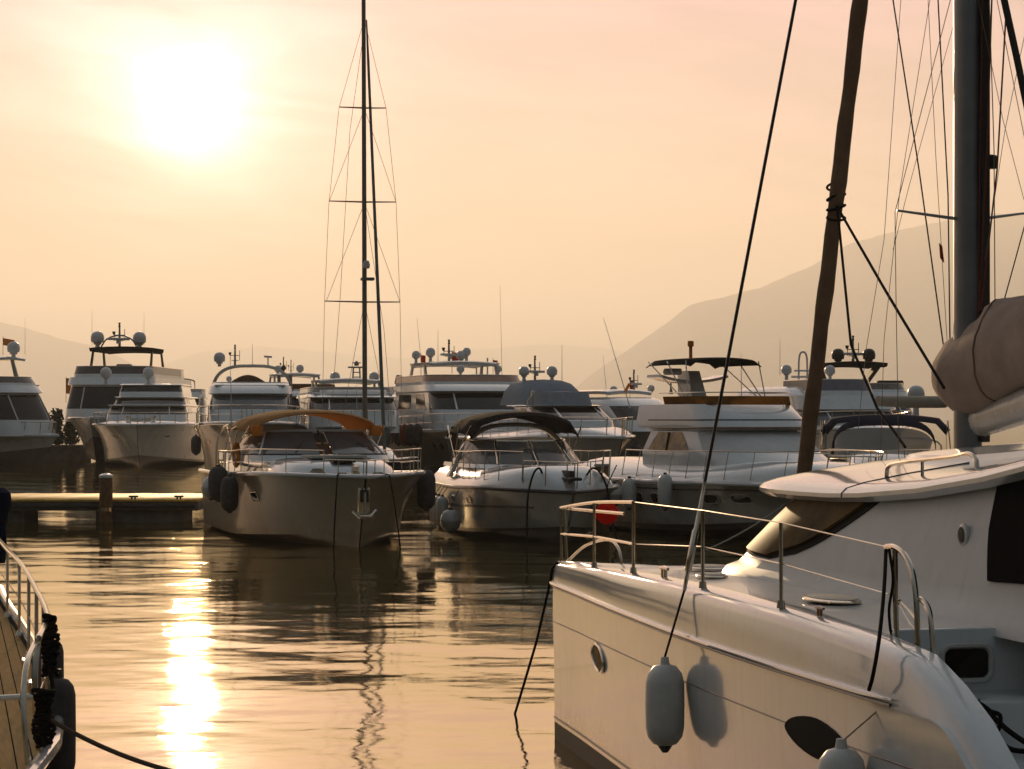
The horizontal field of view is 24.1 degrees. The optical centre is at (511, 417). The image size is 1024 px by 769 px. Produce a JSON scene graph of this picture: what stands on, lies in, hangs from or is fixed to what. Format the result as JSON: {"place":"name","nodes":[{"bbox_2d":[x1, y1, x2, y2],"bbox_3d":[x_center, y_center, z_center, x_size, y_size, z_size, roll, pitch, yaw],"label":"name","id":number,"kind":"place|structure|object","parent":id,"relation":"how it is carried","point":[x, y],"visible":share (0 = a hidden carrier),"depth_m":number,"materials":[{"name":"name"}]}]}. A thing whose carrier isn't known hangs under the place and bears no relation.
{"place":"outdoors","nodes":[
{"label":"outdoors","id":0,"kind":"place"},
{"bbox_2d":[43,444,90,459],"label":"quay","id":1,"kind":"structure","parent":0,"point":[66,452],"depth_m":181.00,"materials":[{"name":"concrete"}]},
{"bbox_2d":[50,408,63,444],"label":"shrub","id":2,"kind":"object","parent":1,"relation":"on","point":[57,416],"visible":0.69,"depth_m":183.17,"materials":[{"name":"green plant"}]},
{"bbox_2d":[62,421,79,444],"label":"shrub","id":3,"kind":"object","parent":1,"relation":"on","point":[70,433],"visible":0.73,"depth_m":183.14,"materials":[{"name":"green plant"}]},
{"bbox_2d":[0,322,135,418],"bbox_3d":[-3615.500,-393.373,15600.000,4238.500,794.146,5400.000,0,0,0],"label":"mountain ridge","id":4,"kind":"structure","parent":0,"point":[49,364],"depth_m":15032.19,"materials":[{"name":"beige"}]},
{"bbox_2d":[158,344,623,404],"bbox_3d":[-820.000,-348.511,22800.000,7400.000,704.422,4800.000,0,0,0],"label":"mountain ridge","id":5,"kind":"structure","parent":0,"point":[575,366],"depth_m":22405.47,"materials":[{"name":"beige"}]},
{"bbox_2d":[0,419,1023,768],"bbox_3d":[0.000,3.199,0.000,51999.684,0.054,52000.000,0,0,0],"label":"water","id":6,"kind":"structure","parent":0,"point":[196,641],"depth_m":35.75,"materials":[{"name":"brown liquid"}]},
{"bbox_2d":[0,338,58,464],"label":"motor yacht","id":7,"kind":"object","parent":6,"relation":"on","point":[28,435],"visible":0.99,"depth_m":164.55,"materials":[{"name":"white plastic"}]},
{"bbox_2d":[0,539,63,768],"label":"motor boat","id":8,"kind":"object","parent":6,"relation":"on","point":[20,644],"visible":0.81,"depth_m":15.21,"materials":[{"name":"white metal"}]},
{"bbox_2d":[0,487,11,562],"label":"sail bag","id":9,"kind":"object","parent":8,"relation":"attached to","point":[5,501],"visible":0.98,"depth_m":25.23,"materials":[{"name":"blue fabric"}]},
{"bbox_2d":[31,688,56,768],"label":"rope coil","id":10,"kind":"object","parent":8,"relation":"attached to","point":[43,699],"visible":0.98,"depth_m":12.92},
{"bbox_2d":[47,718,171,768],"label":"mooring line","id":11,"kind":"object","parent":10,"relation":"attached to","point":[100,745],"visible":1,"depth_m":12.59,"materials":[{"name":"black fabric"}]},
{"bbox_2d":[40,613,60,728],"bbox_3d":[-2.654,1.470,13.777,0.127,0.703,0.120,0,0,0],"label":"rope coil","id":12,"kind":"object","parent":8,"relation":"attached to","point":[49,653],"visible":0.94,"depth_m":13.75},
{"bbox_2d":[38,644,63,687],"bbox_3d":[-3.112,1.736,16.200,0.173,0.600,0.172,0,0,0],"label":"fender","id":13,"kind":"object","parent":8,"relation":"hanging from","point":[60,661],"visible":0.06,"depth_m":16.16,"materials":[{"name":"black rubber"}]},
{"bbox_2d":[42,669,75,768],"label":"fender","id":14,"kind":"object","parent":8,"relation":"hanging from","point":[63,705],"visible":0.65,"depth_m":14.32,"materials":[{"name":"black rubber"}]},
{"bbox_2d":[7,493,202,522],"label":"pier","id":15,"kind":"structure","parent":6,"relation":"in","point":[149,507],"depth_m":73.70,"materials":[{"name":"grey wood"}]},
{"bbox_2d":[98,473,113,522],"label":"mooring pile","id":16,"kind":"object","parent":6,"relation":"in","point":[105,508],"visible":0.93,"depth_m":73.13,"materials":[{"name":"wood"}]},
{"bbox_2d":[65,322,191,463],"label":"motor yacht","id":17,"kind":"object","parent":6,"relation":"on","point":[89,391],"visible":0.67,"depth_m":172.64,"materials":[{"name":"white plastic"}]},
{"bbox_2d":[92,367,207,466],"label":"motor yacht","id":18,"kind":"object","parent":6,"relation":"on","point":[162,418],"visible":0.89,"depth_m":161.47,"materials":[{"name":"white plastic"}]},
{"bbox_2d":[184,378,207,421],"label":"motor yacht","id":19,"kind":"object","parent":6,"relation":"on","point":[198,393],"visible":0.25,"depth_m":191.73,"materials":[{"name":"white plastic"}]},
{"bbox_2d":[194,344,306,469],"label":"motor yacht","id":20,"kind":"object","parent":6,"relation":"on","point":[250,395],"visible":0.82,"depth_m":116.91,"materials":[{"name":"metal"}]},
{"bbox_2d":[191,426,200,454],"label":"fender","id":21,"kind":"object","parent":20,"relation":"hanging from","point":[195,444],"visible":1,"depth_m":114.80,"materials":[{"name":"black rubber"}]},
{"bbox_2d":[264,356,334,421],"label":"motor yacht","id":22,"kind":"object","parent":6,"relation":"on","point":[296,387],"visible":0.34,"depth_m":150.90,"materials":[{"name":"white plastic"}]},
{"bbox_2d":[198,362,425,546],"bbox_3d":[-5.322,1.050,64.956,4.860,5.401,13.263,0,0,-16],"label":"motor cruiser","id":23,"kind":"object","parent":6,"relation":"on","point":[286,480],"visible":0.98,"depth_m":61.62,"materials":[{"name":"white plastic"}]},
{"bbox_2d":[201,477,212,499],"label":"fender","id":24,"kind":"object","parent":23,"relation":"hanging from","point":[204,489],"visible":0.36,"depth_m":65.35,"materials":[{"name":"white plastic"}]},
{"bbox_2d":[208,464,227,501],"bbox_3d":[-7.866,1.744,64.283,0.551,1.021,0.545,0,0,0],"label":"fender","id":25,"kind":"object","parent":23,"relation":"hanging from","point":[217,474],"visible":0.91,"depth_m":64.06,"materials":[{"name":"black rubber"}]},
{"bbox_2d":[221,472,237,512],"bbox_3d":[-7.375,1.935,62.655,0.469,1.100,0.464,0,0,0],"label":"fender","id":26,"kind":"object","parent":23,"relation":"hanging from","point":[229,493],"visible":1,"depth_m":62.47,"materials":[{"name":"black rubber"}]},
{"bbox_2d":[241,463,261,470],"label":"cabin window","id":27,"kind":"structure","parent":23,"relation":"in","point":[244,466],"depth_m":65.50,"materials":[{"name":"glass"}]},
{"bbox_2d":[333,473,339,549],"bbox_3d":[-4.286,2.422,58.702,0.056,2.164,1.033,0,0,5],"label":"mooring line","id":28,"kind":"object","parent":23,"relation":"attached to","point":[335,512],"visible":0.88,"depth_m":58.46,"materials":[{"name":"fabric"}]},
{"bbox_2d":[379,472,400,548],"bbox_3d":[-2.990,2.422,59.060,0.056,2.164,1.033,0,0,-36],"label":"mooring line","id":29,"kind":"object","parent":23,"relation":"attached to","point":[394,507],"visible":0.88,"depth_m":58.89,"materials":[{"name":"fabric"}]},
{"bbox_2d":[417,468,435,510],"bbox_3d":[-2.281,1.894,63.756,0.510,1.153,0.505,0,0,0],"label":"fender","id":30,"kind":"object","parent":23,"relation":"hanging from","point":[426,490],"visible":0.89,"depth_m":63.55,"materials":[{"name":"black rubber"}]},
{"bbox_2d":[296,361,399,447],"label":"motor yacht","id":31,"kind":"object","parent":6,"relation":"on","point":[311,397],"visible":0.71,"depth_m":120.51,"materials":[{"name":"white plastic"}]},
{"bbox_2d":[300,400,304,409],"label":"side window","id":32,"kind":"structure","parent":31,"relation":"in","point":[302,402],"depth_m":126.11,"materials":[{"name":"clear glass"}]},
{"bbox_2d":[322,0,417,470],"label":"sailing yacht","id":33,"kind":"object","parent":6,"relation":"on","point":[364,279],"visible":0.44,"depth_m":97.90,"materials":[{"name":"grey metal"}]},
{"bbox_2d":[390,322,519,473],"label":"motor yacht","id":34,"kind":"object","parent":6,"relation":"on","point":[433,406],"visible":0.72,"depth_m":125.28,"materials":[{"name":"white plastic"}]},
{"bbox_2d":[394,424,400,445],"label":"fender","id":35,"kind":"object","parent":34,"relation":"hanging from","point":[397,439],"visible":0.47,"depth_m":128.76,"materials":[{"name":"black rubber"}]},
{"bbox_2d":[400,424,407,445],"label":"fender","id":36,"kind":"object","parent":34,"relation":"hanging from","point":[403,434],"visible":0.76,"depth_m":127.33,"materials":[{"name":"black rubber"}]},
{"bbox_2d":[398,395,410,408],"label":"side window","id":37,"kind":"structure","parent":34,"relation":"in","point":[406,399],"depth_m":130.16,"materials":[{"name":"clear glass"}]},
{"bbox_2d":[406,424,413,445],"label":"fender","id":38,"kind":"object","parent":34,"relation":"hanging from","point":[409,433],"visible":0.81,"depth_m":125.87,"materials":[{"name":"black rubber"}]},
{"bbox_2d":[412,424,422,446],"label":"fender","id":39,"kind":"object","parent":34,"relation":"hanging from","point":[417,435],"visible":1,"depth_m":124.44,"materials":[{"name":"black rubber"}]},
{"bbox_2d":[416,394,424,408],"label":"side window","id":40,"kind":"structure","parent":34,"relation":"in","point":[420,400],"depth_m":126.60,"materials":[{"name":"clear glass"}]},
{"bbox_2d":[468,302,501,374],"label":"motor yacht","id":41,"kind":"object","parent":6,"relation":"on","point":[499,368],"visible":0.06,"depth_m":152.97,"materials":[{"name":"white plastic"}]},
{"bbox_2d":[433,411,617,542],"bbox_3d":[0.445,1.779,65.730,4.000,3.943,11.251,0,0,-12],"label":"motor cruiser","id":42,"kind":"object","parent":6,"relation":"on","point":[489,480],"visible":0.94,"depth_m":63.54,"materials":[{"name":"grey plastic"}]},
{"bbox_2d":[430,486,440,524],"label":"fender","id":43,"kind":"object","parent":42,"relation":"hanging from","point":[431,515],"visible":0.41,"depth_m":67.81,"materials":[{"name":"white plastic"}]},
{"bbox_2d":[433,487,443,525],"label":"fender","id":44,"kind":"object","parent":42,"relation":"hanging from","point":[434,511],"visible":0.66,"depth_m":67.18,"materials":[{"name":"white plastic"}]},
{"bbox_2d":[436,487,448,525],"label":"fender","id":45,"kind":"object","parent":42,"relation":"hanging from","point":[442,506],"visible":0.69,"depth_m":66.55,"materials":[{"name":"white plastic"}]},
{"bbox_2d":[440,490,460,532],"bbox_3d":[-1.665,2.475,65.000,0.572,1.299,0.565,0,0,0],"label":"fender","id":46,"kind":"object","parent":42,"relation":"hanging from","point":[450,520],"visible":1,"depth_m":64.81,"materials":[{"name":"white plastic"}]},
{"bbox_2d":[525,467,542,544],"bbox_3d":[0.499,2.334,60.904,0.219,2.162,1.242,0,0,21],"label":"mooring line","id":47,"kind":"object","parent":42,"relation":"attached to","point":[529,487],"visible":0.93,"depth_m":60.85,"materials":[{"name":"fabric"}]},
{"bbox_2d":[586,467,618,543],"bbox_3d":[2.388,2.333,61.154,1.242,2.160,0.220,0,0,44],"label":"mooring line","id":48,"kind":"object","parent":42,"relation":"attached to","point":[605,483],"visible":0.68,"depth_m":61.22,"materials":[{"name":"fabric"}]},
{"bbox_2d":[445,356,635,463],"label":"motor yacht","id":49,"kind":"object","parent":6,"relation":"on","point":[574,406],"visible":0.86,"depth_m":108.55,"materials":[{"name":"white plastic"}]},
{"bbox_2d":[629,438,642,455],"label":"fender","id":50,"kind":"object","parent":49,"relation":"hanging from","point":[635,452],"visible":0.6,"depth_m":104.07,"materials":[{"name":"black rubber"}]},
{"bbox_2d":[578,359,663,456],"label":"motor yacht","id":51,"kind":"object","parent":6,"relation":"on","point":[614,407],"visible":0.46,"depth_m":127.19,"materials":[{"name":"white plastic"}]},
{"bbox_2d":[583,320,883,538],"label":"flybridge cruiser","id":52,"kind":"object","parent":6,"relation":"on","point":[756,443],"visible":0.64,"depth_m":65.20,"materials":[{"name":"white plastic"}]},
{"bbox_2d":[596,465,617,523],"bbox_3d":[2.296,1.854,58.070,0.550,1.434,0.684,0,0,0],"label":"buoy","id":53,"kind":"object","parent":52,"relation":"hanging from","point":[603,518],"visible":0.71,"depth_m":57.82,"materials":[{"name":"red plastic"}]},
{"bbox_2d":[610,478,621,505],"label":"fender","id":54,"kind":"object","parent":52,"relation":"hanging from","point":[616,494],"visible":0.54,"depth_m":67.38,"materials":[{"name":"white plastic"}]},
{"bbox_2d":[622,476,636,509],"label":"fender","id":55,"kind":"object","parent":52,"relation":"hanging from","point":[629,488],"visible":0.9,"depth_m":66.77,"materials":[{"name":"white plastic"}]},
{"bbox_2d":[636,491,643,502],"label":"hull window","id":56,"kind":"structure","parent":52,"relation":"in","point":[639,497],"depth_m":67.12,"materials":[{"name":"black glass"}]},
{"bbox_2d":[650,492,657,503],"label":"hull window","id":57,"kind":"structure","parent":52,"relation":"in","point":[653,495],"depth_m":66.32,"materials":[{"name":"black glass"}]},
{"bbox_2d":[658,472,672,510],"bbox_3d":[4.149,1.995,65.018,0.408,1.050,0.404,0,0,0],"label":"fender","id":58,"kind":"object","parent":52,"relation":"hanging from","point":[665,490],"visible":0.96,"depth_m":64.86,"materials":[{"name":"white plastic"}]},
{"bbox_2d":[648,432,687,450],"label":"windshield","id":59,"kind":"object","parent":52,"relation":"in","point":[677,442],"depth_m":66.55,"materials":[{"name":"grey glass"}]},
{"bbox_2d":[703,494,719,503],"bbox_3d":[5.287,2.157,63.882,0.231,0.295,0.750,0,0,-34],"label":"hull window","id":60,"kind":"structure","parent":52,"relation":"in","point":[708,498],"depth_m":63.84,"materials":[{"name":"black glass"}]},
{"bbox_2d":[730,494,752,503],"bbox_3d":[6.013,2.124,62.933,0.257,0.268,0.750,0,0,-40],"label":"hull window","id":61,"kind":"structure","parent":52,"relation":"in","point":[736,498],"depth_m":62.92,"materials":[{"name":"black glass"}]},
{"bbox_2d":[705,503,786,549],"bbox_3d":[5.018,2.874,58.871,0.042,1.388,7.036,0,0,35],"label":"mooring line","id":62,"kind":"object","parent":52,"relation":"attached to","point":[780,507],"visible":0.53,"depth_m":60.10,"materials":[{"name":"fabric"}]},
{"bbox_2d":[549,0,1023,768],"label":"sailing catamaran","id":63,"kind":"object","parent":6,"relation":"on","point":[771,648],"visible":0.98,"depth_m":17.35,"materials":[{"name":"white plastic"}]},
{"bbox_2d":[514,562,557,713],"bbox_3d":[0.087,2.571,26.834,0.305,2.285,5.929,0,0,-4],"label":"mooring line","id":64,"kind":"object","parent":63,"relation":"attached to","point":[537,638],"visible":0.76,"depth_m":24.76,"materials":[{"name":"fabric"}]},
{"bbox_2d":[591,642,604,673],"bbox_3d":[0.780,2.150,21.510,0.056,0.266,0.597,0,0,-8],"label":"hull window","id":65,"kind":"structure","parent":63,"relation":"in","point":[597,656],"depth_m":21.47,"materials":[{"name":"glass"}]},
{"bbox_2d":[645,591,684,752],"bbox_3d":[1.146,1.886,17.983,0.296,1.237,0.293,0,0,32],"label":"fender","id":66,"kind":"object","parent":63,"relation":"hanging from","point":[664,704],"visible":1,"depth_m":17.87,"materials":[{"name":"white plastic"}]},
{"bbox_2d":[784,716,840,758],"bbox_3d":[1.890,1.980,14.840,0.045,0.250,1.242,0,0,-11],"label":"hull window","id":67,"kind":"structure","parent":63,"relation":"in","point":[812,735],"depth_m":14.89,"materials":[{"name":"black glass"}]},
{"bbox_2d":[817,711,875,768],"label":"fender","id":68,"kind":"object","parent":63,"relation":"hanging from","point":[841,755],"visible":1,"depth_m":13.84,"materials":[{"name":"white plastic"}]},
{"bbox_2d":[867,549,887,690],"bbox_3d":[2.148,1.168,13.944,0.079,0.786,0.649,0,0,18],"label":"rope tail","id":69,"kind":"object","parent":63,"relation":"hanging from","point":[877,650],"visible":1,"depth_m":13.77},
{"bbox_2d":[826,183,944,447],"bbox_3d":[3.234,-1.145,21.316,0.262,2.794,3.486,0,0,-6],"label":"headsail lashing","id":70,"kind":"object","parent":63,"relation":"attached to","point":[838,211],"visible":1,"depth_m":21.79,"materials":[{"name":"fabric"}]},
{"bbox_2d":[888,548,894,633],"bbox_3d":[2.241,1.079,14.189,0.038,0.612,0.102,0,0,-20],"label":"rope tail","id":71,"kind":"object","parent":63,"relation":"hanging from","point":[891,591],"visible":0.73,"depth_m":14.19},
{"bbox_2d":[940,642,993,683],"bbox_3d":[2.700,1.455,14.248,0.342,0.242,0.028,0,0,-13],"label":"stern window","id":72,"kind":"structure","parent":63,"relation":"in","point":[973,662],"depth_m":14.25,"materials":[{"name":"black glass"}]},
{"bbox_2d":[977,699,1023,753],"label":"rope coil","id":73,"kind":"object","parent":63,"relation":"hanging from","point":[990,711],"visible":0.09,"depth_m":13.22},
{"bbox_2d":[992,714,1023,744],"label":"mooring line","id":74,"kind":"object","parent":63,"relation":"attached to","point":[1012,733],"visible":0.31,"depth_m":13.61,"materials":[{"name":"fabric"}]},
{"bbox_2d":[738,351,912,460],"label":"motor yacht","id":75,"kind":"object","parent":6,"relation":"on","point":[840,397],"visible":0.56,"depth_m":111.41,"materials":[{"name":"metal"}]},
{"bbox_2d":[823,335,913,427],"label":"motor yacht","id":76,"kind":"object","parent":6,"relation":"on","point":[889,386],"visible":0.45,"depth_m":140.64,"materials":[{"name":"white glass"}]},
{"bbox_2d":[819,385,950,463],"bbox_3d":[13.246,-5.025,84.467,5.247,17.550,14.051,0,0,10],"label":"motor boat","id":77,"kind":"object","parent":6,"relation":"on","point":[913,440],"visible":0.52,"depth_m":84.95,"materials":[{"name":"white plastic"}]},
{"bbox_2d":[835,428,931,452],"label":"clear window","id":78,"kind":"structure","parent":77,"relation":"in","point":[861,438],"depth_m":84.83,"materials":[{"name":"glass"}]},
{"bbox_2d":[0,0,1023,365],"label":"sky","id":79,"kind":"structure","parent":0,"point":[572,166],"materials":[{"name":"orange"}]},
{"bbox_2d":[576,213,1023,418],"bbox_3d":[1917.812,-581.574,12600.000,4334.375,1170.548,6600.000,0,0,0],"label":"mountain ridge","id":80,"kind":"structure","parent":0,"point":[773,334],"depth_m":11590.75,"materials":[{"name":"beige"}]}
]}

